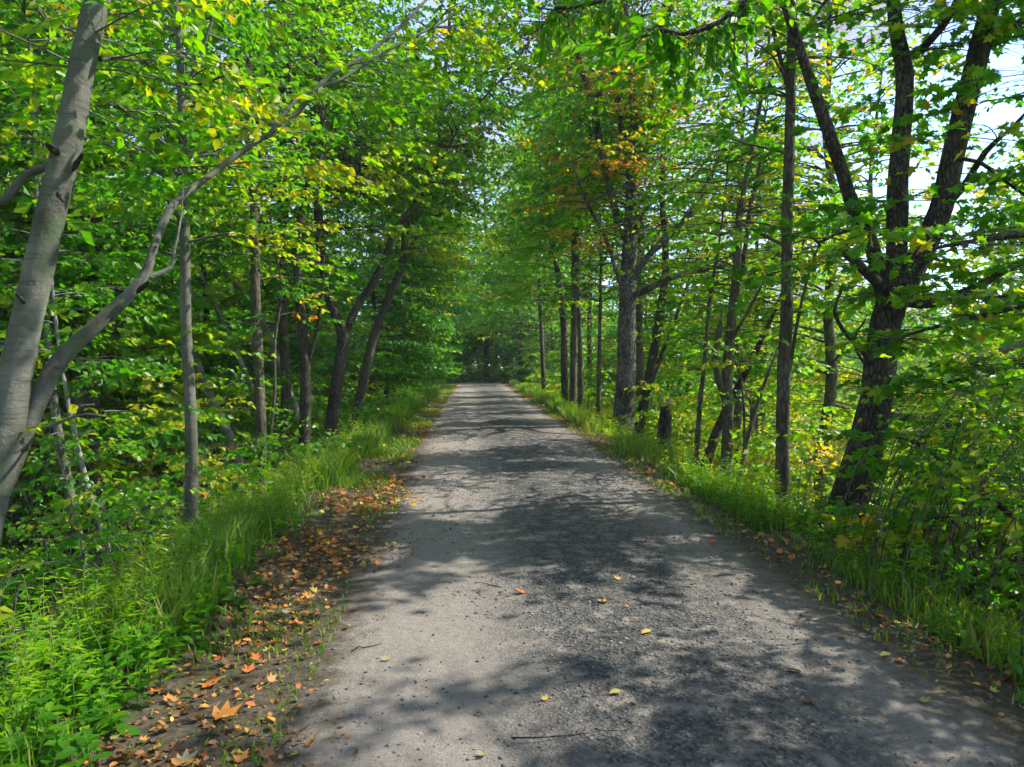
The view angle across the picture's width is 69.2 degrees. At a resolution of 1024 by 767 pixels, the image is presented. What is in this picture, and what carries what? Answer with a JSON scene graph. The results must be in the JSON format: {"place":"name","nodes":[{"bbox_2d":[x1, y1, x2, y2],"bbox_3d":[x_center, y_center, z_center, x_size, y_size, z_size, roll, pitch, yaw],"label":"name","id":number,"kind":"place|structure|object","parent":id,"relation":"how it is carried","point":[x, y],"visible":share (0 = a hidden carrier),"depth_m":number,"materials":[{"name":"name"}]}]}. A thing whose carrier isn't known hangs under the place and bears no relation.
{"place":"outdoors","nodes":[
{"label":"outdoors","id":0,"kind":"place"},
{"bbox_2d":[0,354,1001,766],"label":"ground","id":1,"kind":"structure","parent":0,"point":[202,672],"depth_m":5.66,"materials":[{"name":"soil"}]},
{"bbox_2d":[9,440,63,509],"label":"forest tree","id":2,"kind":"object","parent":1,"relation":"on","point":[28,491],"visible":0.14,"depth_m":21.08,"materials":[{"name":"green plant"}]},
{"bbox_2d":[0,10,145,448],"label":"forest tree","id":3,"kind":"object","parent":1,"relation":"on","point":[104,405],"visible":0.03,"depth_m":15.15,"materials":[{"name":"green plant"}]},
{"bbox_2d":[0,93,154,572],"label":"birch tree","id":4,"kind":"object","parent":1,"relation":"on","point":[79,239],"visible":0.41,"depth_m":10.16,"materials":[{"name":"green plant"}]},
{"bbox_2d":[0,0,167,585],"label":"tree","id":5,"kind":"object","parent":1,"relation":"on","point":[46,340],"visible":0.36,"depth_m":10.42,"materials":[{"name":"green plant"}]},
{"bbox_2d":[7,217,178,511],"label":"forest tree","id":6,"kind":"object","parent":1,"relation":"on","point":[156,384],"depth_m":21.55,"materials":[{"name":"green plant"}]},
{"bbox_2d":[7,35,196,527],"bbox_3d":[-11.053,-2.410,19.722,5.482,13.719,5.298,1,2,37],"label":"forest tree","id":7,"kind":"object","parent":1,"relation":"on","point":[164,383],"visible":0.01,"depth_m":19.89,"materials":[{"name":"green plant"}]},
{"bbox_2d":[0,0,209,374],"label":"forest tree","id":8,"kind":"object","parent":1,"relation":"on","point":[24,204],"visible":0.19,"depth_m":11.58,"materials":[{"name":"green plant"}]},
{"bbox_2d":[0,41,227,429],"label":"forest tree","id":9,"kind":"object","parent":1,"relation":"on","point":[114,396],"visible":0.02,"depth_m":16.66,"materials":[{"name":"green plant"}]},
{"bbox_2d":[108,481,132,584],"bbox_3d":[-2.676,1.109,5.061,0.184,0.951,0.267,-1,2,-30],"label":"weed","id":10,"kind":"object","parent":1,"relation":"on","point":[119,548],"visible":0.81,"depth_m":5.04,"materials":[{"name":"green plant"}]},
{"bbox_2d":[0,0,275,586],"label":"forest tree","id":11,"kind":"object","parent":1,"relation":"on","point":[197,336],"visible":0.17,"depth_m":12.69,"materials":[{"name":"green plant"}]},
{"bbox_2d":[0,0,289,571],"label":"tree","id":12,"kind":"object","parent":1,"relation":"on","point":[149,223],"visible":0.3,"depth_m":12.33,"materials":[{"name":"green plant"}]},
{"bbox_2d":[0,507,302,766],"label":"seedlings","id":13,"kind":"object","parent":1,"relation":"on","point":[98,718],"visible":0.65,"depth_m":3.46,"materials":[{"name":"green plant"}]},
{"bbox_2d":[0,0,350,540],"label":"tree","id":14,"kind":"object","parent":1,"relation":"on","point":[131,188],"visible":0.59,"depth_m":8.68,"materials":[{"name":"green plant"}]},
{"bbox_2d":[102,0,321,501],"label":"forest tree","id":15,"kind":"object","parent":1,"relation":"on","point":[223,359],"visible":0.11,"depth_m":19.83,"materials":[{"name":"green plant"}]},
{"bbox_2d":[0,278,428,641],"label":"undergrowth","id":16,"kind":"object","parent":1,"relation":"on","point":[37,464],"visible":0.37,"depth_m":11.12,"materials":[{"name":"green plant"}]},
{"bbox_2d":[0,383,429,684],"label":"slope shrubs","id":17,"kind":"object","parent":1,"relation":"on","point":[142,500],"visible":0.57,"depth_m":7.64,"materials":[{"name":"green plant"}]},
{"bbox_2d":[0,384,434,765],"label":"weeds","id":18,"kind":"object","parent":1,"relation":"on","point":[25,671],"visible":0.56,"depth_m":4.05,"materials":[{"name":"green plant"}]},
{"bbox_2d":[138,73,299,409],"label":"forest tree","id":19,"kind":"object","parent":1,"relation":"on","point":[199,314],"visible":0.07,"depth_m":23.73,"materials":[{"name":"green plant"}]},
{"bbox_2d":[193,352,250,499],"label":"dead tree","id":20,"kind":"object","parent":1,"relation":"on","point":[228,434],"visible":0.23,"depth_m":14.52,"materials":[{"name":"grey wood"}]},
{"bbox_2d":[151,255,295,463],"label":"forest tree","id":21,"kind":"object","parent":1,"relation":"on","point":[268,360],"visible":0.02,"depth_m":26.79,"materials":[{"name":"green plant"}]},
{"bbox_2d":[0,379,455,766],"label":"grass","id":22,"kind":"structure","parent":1,"relation":"on","point":[342,470],"depth_m":5.55,"materials":[{"name":"green plant"}]},
{"bbox_2d":[199,272,273,470],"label":"dead tree","id":23,"kind":"object","parent":1,"relation":"on","point":[242,365],"visible":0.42,"depth_m":16.63,"materials":[{"name":"grey wood"}]},
{"bbox_2d":[108,0,386,491],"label":"tree","id":24,"kind":"object","parent":1,"relation":"on","point":[257,271],"visible":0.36,"depth_m":12.78,"materials":[{"name":"green plant"}]},
{"bbox_2d":[198,143,311,452],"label":"forest tree","id":25,"kind":"object","parent":1,"relation":"on","point":[295,333],"depth_m":31.45,"materials":[{"name":"green plant"}]},
{"bbox_2d":[222,270,311,442],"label":"dead tree","id":26,"kind":"object","parent":1,"relation":"on","point":[295,407],"visible":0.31,"depth_m":17.65,"materials":[{"name":"grey wood"}]},
{"bbox_2d":[139,0,399,464],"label":"tree","id":27,"kind":"object","parent":1,"relation":"on","point":[329,346],"visible":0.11,"depth_m":19.71,"materials":[{"name":"green plant"}]},
{"bbox_2d":[188,79,356,487],"bbox_3d":[-4.019,-1.355,12.181,2.864,6.738,2.523,0,2,-3],"label":"tree","id":28,"kind":"object","parent":1,"relation":"on","point":[302,264],"visible":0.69,"depth_m":12.24,"materials":[{"name":"green plant"}]},
{"bbox_2d":[170,0,431,457],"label":"tree","id":29,"kind":"object","parent":1,"relation":"on","point":[305,354],"visible":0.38,"depth_m":13.77,"materials":[{"name":"green plant"}]},
{"bbox_2d":[235,258,366,450],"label":"forest tree","id":30,"kind":"object","parent":1,"relation":"on","point":[324,393],"visible":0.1,"depth_m":29.19,"materials":[{"name":"green plant"}]},
{"bbox_2d":[0,0,602,542],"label":"beech tree","id":31,"kind":"object","parent":1,"relation":"on","point":[22,404],"visible":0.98,"depth_m":5.38,"materials":[{"name":"green plant"}]},
{"bbox_2d":[22,404,151,438],"bbox_3d":[-2.623,0.232,4.510,1.009,0.250,0.436,1,2,27],"label":"beech twig","id":32,"kind":"object","parent":31,"relation":"attached to","point":[73,408],"visible":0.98,"depth_m":4.51,"materials":[{"name":"green plant"}]},
{"bbox_2d":[494,0,724,88],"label":"beech bough","id":33,"kind":"object","parent":31,"relation":"attached to","point":[611,11],"visible":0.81,"depth_m":5.83,"materials":[{"name":"green plant"}]},
{"bbox_2d":[546,0,842,116],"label":"beech bough","id":34,"kind":"object","parent":31,"relation":"attached to","point":[738,13],"visible":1,"depth_m":5.00,"materials":[{"name":"green plant"}]},
{"bbox_2d":[109,0,516,468],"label":"tree","id":35,"kind":"object","parent":1,"relation":"on","point":[284,345],"visible":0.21,"depth_m":16.90,"materials":[{"name":"green plant"}]},
{"bbox_2d":[270,204,366,417],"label":"forest tree","id":36,"kind":"object","parent":1,"relation":"on","point":[319,334],"visible":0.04,"depth_m":35.71,"materials":[{"name":"green plant"}]},
{"bbox_2d":[314,266,404,411],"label":"forest tree","id":37,"kind":"object","parent":1,"relation":"on","point":[353,347],"visible":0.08,"depth_m":34.78,"materials":[{"name":"green plant"}]},
{"bbox_2d":[226,0,516,444],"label":"tree","id":38,"kind":"object","parent":1,"relation":"on","point":[337,379],"visible":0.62,"depth_m":15.26,"materials":[{"name":"green plant"}]},
{"bbox_2d":[292,57,459,398],"bbox_3d":[-5.248,-5.439,29.503,6.676,14.266,6.538,1,2,33],"label":"tree","id":39,"kind":"object","parent":1,"relation":"on","point":[401,304],"visible":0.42,"depth_m":29.36,"materials":[{"name":"green plant"}]},
{"bbox_2d":[264,28,503,398],"bbox_3d":[-5.568,-6.971,33.597,11.148,17.346,10.052,0,2,-3],"label":"tree","id":40,"kind":"object","parent":1,"relation":"on","point":[451,282],"visible":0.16,"depth_m":33.62,"materials":[{"name":"green plant"}]},
{"bbox_2d":[356,175,465,393],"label":"tree","id":41,"kind":"object","parent":1,"relation":"on","point":[435,346],"visible":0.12,"depth_m":40.19,"materials":[{"name":"green plant"}]},
{"bbox_2d":[416,177,497,377],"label":"forest tree","id":42,"kind":"object","parent":1,"relation":"on","point":[461,307],"visible":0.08,"depth_m":59.17,"materials":[{"name":"green plant"}]},
{"bbox_2d":[428,133,539,381],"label":"forest tree","id":43,"kind":"object","parent":1,"relation":"on","point":[487,339],"visible":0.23,"depth_m":54.60,"materials":[{"name":"green plant"}]},
{"bbox_2d":[330,0,643,432],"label":"tree","id":44,"kind":"object","parent":1,"relation":"on","point":[396,277],"visible":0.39,"depth_m":18.71,"materials":[{"name":"green plant"}]},
{"bbox_2d":[459,210,527,339],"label":"forest tree","id":45,"kind":"object","parent":1,"relation":"on","point":[478,233],"visible":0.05,"depth_m":66.33,"materials":[{"name":"green plant"}]},
{"bbox_2d":[375,321,615,400],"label":"path end shrubs","id":46,"kind":"object","parent":1,"relation":"on","point":[477,373],"visible":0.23,"depth_m":56.01,"materials":[{"name":"green plant"}]},
{"bbox_2d":[476,221,551,382],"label":"forest tree","id":47,"kind":"object","parent":1,"relation":"on","point":[516,327],"visible":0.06,"depth_m":59.92,"materials":[{"name":"green plant"}]},
{"bbox_2d":[473,239,556,382],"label":"forest tree","id":48,"kind":"object","parent":1,"relation":"on","point":[494,358],"visible":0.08,"depth_m":55.95,"materials":[{"name":"green plant"}]},
{"bbox_2d":[488,110,563,389],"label":"tree","id":49,"kind":"object","parent":1,"relation":"on","point":[541,335],"visible":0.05,"depth_m":36.00,"materials":[{"name":"green plant"}]},
{"bbox_2d":[452,120,614,356],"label":"tree","id":50,"kind":"object","parent":1,"relation":"on","point":[498,320],"visible":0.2,"depth_m":46.32,"materials":[{"name":"green plant"}]},
{"bbox_2d":[474,90,604,402],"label":"tree","id":51,"kind":"object","parent":1,"relation":"on","point":[564,360],"visible":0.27,"depth_m":27.01,"materials":[{"name":"green plant"}]},
{"bbox_2d":[507,281,586,393],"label":"forest tree","id":52,"kind":"object","parent":1,"relation":"on","point":[536,352],"visible":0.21,"depth_m":51.85,"materials":[{"name":"green plant"}]},
{"bbox_2d":[125,179,970,408],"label":"distant woods","id":53,"kind":"object","parent":1,"relation":"on","point":[904,326],"visible":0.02,"depth_m":71.06,"materials":[{"name":"green plant"}]},
{"bbox_2d":[521,254,596,365],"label":"forest tree","id":54,"kind":"object","parent":1,"relation":"on","point":[549,327],"visible":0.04,"depth_m":54.65,"materials":[{"name":"green plant"}]},
{"bbox_2d":[515,173,616,386],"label":"tree","id":55,"kind":"object","parent":1,"relation":"on","point":[552,360],"visible":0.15,"depth_m":38.10,"materials":[{"name":"green plant"}]},
{"bbox_2d":[502,0,630,404],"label":"tree","id":56,"kind":"object","parent":1,"relation":"on","point":[573,371],"visible":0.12,"depth_m":25.02,"materials":[{"name":"green plant"}]},
{"bbox_2d":[499,113,646,406],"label":"tree","id":57,"kind":"object","parent":1,"relation":"on","point":[580,325],"visible":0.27,"depth_m":24.05,"materials":[{"name":"green plant"}]},
{"bbox_2d":[464,33,688,409],"bbox_3d":[2.780,-6.886,32.390,9.793,17.436,9.882,0,2,-3],"label":"tree","id":58,"kind":"object","parent":1,"relation":"on","point":[513,252],"visible":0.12,"depth_m":32.39,"materials":[{"name":"green plant"}]},
{"bbox_2d":[525,222,635,381],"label":"forest tree","id":59,"kind":"object","parent":1,"relation":"on","point":[592,309],"visible":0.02,"depth_m":60.49,"materials":[{"name":"green plant"}]},
{"bbox_2d":[519,110,689,420],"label":"tree","id":60,"kind":"object","parent":1,"relation":"on","point":[593,269],"visible":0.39,"depth_m":20.05,"materials":[{"name":"green plant"}]},
{"bbox_2d":[583,231,648,370],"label":"forest tree","id":61,"kind":"object","parent":1,"relation":"on","point":[605,325],"visible":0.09,"depth_m":49.07,"materials":[{"name":"green plant"}]},
{"bbox_2d":[543,114,719,404],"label":"tree","id":62,"kind":"object","parent":1,"relation":"on","point":[611,335],"visible":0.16,"depth_m":28.07,"materials":[{"name":"green plant"}]},
{"bbox_2d":[497,0,775,411],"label":"tree","id":63,"kind":"object","parent":1,"relation":"on","point":[639,357],"visible":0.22,"depth_m":23.23,"materials":[{"name":"green plant"}]},
{"bbox_2d":[592,211,694,415],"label":"forest tree","id":64,"kind":"object","parent":1,"relation":"on","point":[616,321],"visible":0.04,"depth_m":33.91,"materials":[{"name":"green plant"}]},
{"bbox_2d":[473,0,820,433],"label":"maple tree","id":65,"kind":"object","parent":1,"relation":"on","point":[633,165],"visible":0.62,"depth_m":17.77,"materials":[{"name":"green plant"}]},
{"bbox_2d":[656,394,671,455],"bbox_3d":[3.112,0.954,15.223,0.390,1.524,0.361,0,2,-3],"label":"tree stump","id":66,"kind":"object","parent":1,"relation":"on","point":[665,421],"visible":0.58,"depth_m":15.11,"materials":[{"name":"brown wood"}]},
{"bbox_2d":[610,212,747,432],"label":"forest tree","id":67,"kind":"object","parent":1,"relation":"on","point":[669,356],"visible":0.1,"depth_m":27.48,"materials":[{"name":"green plant"}]},
{"bbox_2d":[584,28,774,436],"bbox_3d":[4.070,-3.595,19.320,4.564,10.690,4.174,0,2,-15],"label":"tree","id":68,"kind":"object","parent":1,"relation":"on","point":[650,374],"visible":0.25,"depth_m":19.13,"materials":[{"name":"green plant"}]},
{"bbox_2d":[612,162,749,450],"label":"forest tree","id":69,"kind":"object","parent":1,"relation":"on","point":[653,318],"visible":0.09,"depth_m":30.21,"materials":[{"name":"green plant"}]},
{"bbox_2d":[625,102,814,467],"bbox_3d":[3.421,-1.414,12.298,3.047,5.936,3.015,0,2,-3],"label":"sapling","id":70,"kind":"object","parent":1,"relation":"on","point":[708,308],"visible":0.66,"depth_m":12.16,"materials":[{"name":"green plant"}]},
{"bbox_2d":[609,0,856,482],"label":"tree","id":71,"kind":"object","parent":1,"relation":"on","point":[738,407],"visible":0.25,"depth_m":19.68,"materials":[{"name":"green plant"}]},
{"bbox_2d":[618,0,884,481],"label":"tree","id":72,"kind":"object","parent":1,"relation":"on","point":[724,383],"visible":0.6,"depth_m":11.65,"materials":[{"name":"green plant"}]},
{"bbox_2d":[653,121,854,487],"bbox_3d":[8.072,-2.328,24.180,6.262,12.154,6.982,-1,2,-24],"label":"tree","id":73,"kind":"object","parent":1,"relation":"on","point":[757,244],"visible":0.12,"depth_m":23.75,"materials":[{"name":"green plant"}]},
{"bbox_2d":[685,309,835,480],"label":"sapling","id":74,"kind":"object","parent":1,"relation":"on","point":[760,368],"visible":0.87,"depth_m":10.70,"materials":[{"name":"green plant"}]},
{"bbox_2d":[509,379,1023,720],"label":"grass","id":75,"kind":"structure","parent":1,"relation":"on","point":[991,620],"depth_m":5.50,"materials":[{"name":"green plant"}]},
{"bbox_2d":[511,368,1023,570],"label":"undergrowth","id":76,"kind":"object","parent":1,"relation":"on","point":[685,421],"visible":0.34,"depth_m":13.51,"materials":[{"name":"green plant"}]},
{"bbox_2d":[682,169,852,453],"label":"forest tree","id":77,"kind":"object","parent":1,"relation":"on","point":[800,321],"visible":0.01,"depth_m":24.48,"materials":[{"name":"green plant"}]},
{"bbox_2d":[532,386,1023,652],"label":"weeds","id":78,"kind":"object","parent":1,"relation":"on","point":[759,491],"visible":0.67,"depth_m":7.77,"materials":[{"name":"green plant"}]},
{"bbox_2d":[678,195,877,471],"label":"tree","id":79,"kind":"object","parent":1,"relation":"on","point":[717,427],"visible":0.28,"depth_m":13.70,"materials":[{"name":"green plant"}]},
{"bbox_2d":[797,466,814,530],"bbox_3d":[2.832,1.123,7.205,0.216,0.661,0.174,0,2,-3],"label":"weed","id":80,"kind":"object","parent":1,"relation":"on","point":[802,517],"visible":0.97,"depth_m":7.20,"materials":[{"name":"green plant"}]},
{"bbox_2d":[641,0,980,511],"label":"tree","id":81,"kind":"object","parent":1,"relation":"on","point":[784,368],"visible":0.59,"depth_m":8.72,"materials":[{"name":"green plant"}]},
{"bbox_2d":[601,382,1023,507],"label":"meadow thicket","id":82,"kind":"object","parent":1,"relation":"on","point":[847,426],"visible":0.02,"depth_m":34.62,"materials":[{"name":"green plant"}]},
{"bbox_2d":[811,453,835,536],"bbox_3d":[2.816,1.041,6.757,0.151,0.839,0.246,-1,2,-32],"label":"weed","id":83,"kind":"object","parent":1,"relation":"on","point":[829,462],"visible":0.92,"depth_m":6.76,"materials":[{"name":"green plant"}]},
{"bbox_2d":[647,0,1001,509],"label":"tree","id":84,"kind":"object","parent":1,"relation":"on","point":[831,380],"visible":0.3,"depth_m":13.57,"materials":[{"name":"green plant"}]},
{"bbox_2d":[817,476,835,542],"bbox_3d":[2.804,1.156,6.603,0.245,0.670,0.157,0,2,-3],"label":"weed","id":85,"kind":"object","parent":1,"relation":"on","point":[824,489],"visible":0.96,"depth_m":6.60,"materials":[{"name":"green plant"}]},
{"bbox_2d":[644,0,1023,549],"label":"forked tree","id":86,"kind":"object","parent":1,"relation":"on","point":[894,299],"visible":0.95,"depth_m":7.51,"materials":[{"name":"green plant"}]},
{"bbox_2d":[781,221,1023,409],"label":"maple bough","id":87,"kind":"object","parent":86,"relation":"attached to","point":[963,315],"visible":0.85,"depth_m":6.12,"materials":[{"name":"green plant"}]},
{"bbox_2d":[781,423,1023,624],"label":"maple bough","id":88,"kind":"object","parent":86,"relation":"attached to","point":[881,467],"visible":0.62,"depth_m":5.57,"materials":[{"name":"green plant"}]},
{"bbox_2d":[685,474,1023,688],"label":"seedlings","id":89,"kind":"object","parent":1,"relation":"on","point":[1018,668],"visible":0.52,"depth_m":4.89,"materials":[{"name":"green plant"}]},
{"bbox_2d":[836,305,899,406],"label":"forest tree","id":90,"kind":"object","parent":1,"relation":"on","point":[859,364],"visible":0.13,"depth_m":50.96,"materials":[{"name":"green plant"}]},
{"bbox_2d":[733,34,1022,549],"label":"tree","id":91,"kind":"object","parent":1,"relation":"on","point":[847,374],"visible":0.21,"depth_m":16.02,"materials":[{"name":"green plant"}]},
{"bbox_2d":[897,282,951,401],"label":"forest tree","id":92,"kind":"object","parent":1,"relation":"on","point":[911,364],"visible":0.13,"depth_m":52.52,"materials":[{"name":"green plant"}]},
{"bbox_2d":[829,336,1023,699],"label":"bank shrubs","id":93,"kind":"object","parent":1,"relation":"on","point":[971,428],"visible":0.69,"depth_m":5.20,"materials":[{"name":"green plant"}]},
{"bbox_2d":[890,411,1023,440],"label":"fallen tree","id":94,"kind":"object","parent":1,"relation":"on","point":[915,416],"visible":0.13,"depth_m":10.61,"materials":[{"name":"brown plant"}]},
{"bbox_2d":[895,153,1023,466],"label":"tree","id":95,"kind":"object","parent":1,"relation":"on","point":[1000,201],"visible":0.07,"depth_m":22.98,"materials":[{"name":"green plant"}]},
{"bbox_2d":[906,80,1023,423],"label":"tree","id":96,"kind":"object","parent":1,"relation":"on","point":[1010,334],"visible":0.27,"depth_m":9.77,"materials":[{"name":"green plant"}]},
{"bbox_2d":[968,339,1023,363],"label":"dead branch","id":97,"kind":"object","parent":96,"relation":"attached to","point":[1007,349],"visible":0.44,"depth_m":8.05,"materials":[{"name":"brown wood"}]},
{"bbox_2d":[907,137,1023,503],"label":"tree","id":98,"kind":"object","parent":1,"relation":"on","point":[1020,201],"visible":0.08,"depth_m":17.28,"materials":[{"name":"green plant"}]},
{"bbox_2d":[965,172,1005,193],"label":"leaves","id":99,"kind":"object","parent":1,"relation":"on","point":[969,187],"visible":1,"depth_m":5.76,"materials":[{"name":"green plant"}]},
{"bbox_2d":[11,0,1023,367],"label":"sky","id":100,"kind":"structure","parent":0,"point":[1000,113],"materials":[{"name":"white"}]},
{"bbox_2d":[84,381,1023,766],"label":"path","id":101,"kind":"structure","parent":0,"point":[718,713],"depth_m":4.07,"materials":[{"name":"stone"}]},
{"bbox_2d":[198,700,241,725],"bbox_3d":[-1.316,1.490,3.361,0.160,0.047,0.167,0,2,-3],"label":"fallen leaf","id":102,"kind":"object","parent":101,"relation":"on","point":[226,711],"visible":1,"depth_m":3.39,"materials":[{"name":"orange plant"}]},
{"bbox_2d":[62,383,1023,766],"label":"leaf litter","id":103,"kind":"object","parent":101,"relation":"on","point":[178,745],"visible":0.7,"depth_m":4.85,"materials":[{"name":"brown plant"}]},
{"bbox_2d":[511,730,627,738],"bbox_3d":[0.242,1.468,3.107,0.499,0.008,0.021,0,2,-8],"label":"twig","id":104,"kind":"object","parent":101,"relation":"on","point":[558,735],"visible":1,"depth_m":3.09,"materials":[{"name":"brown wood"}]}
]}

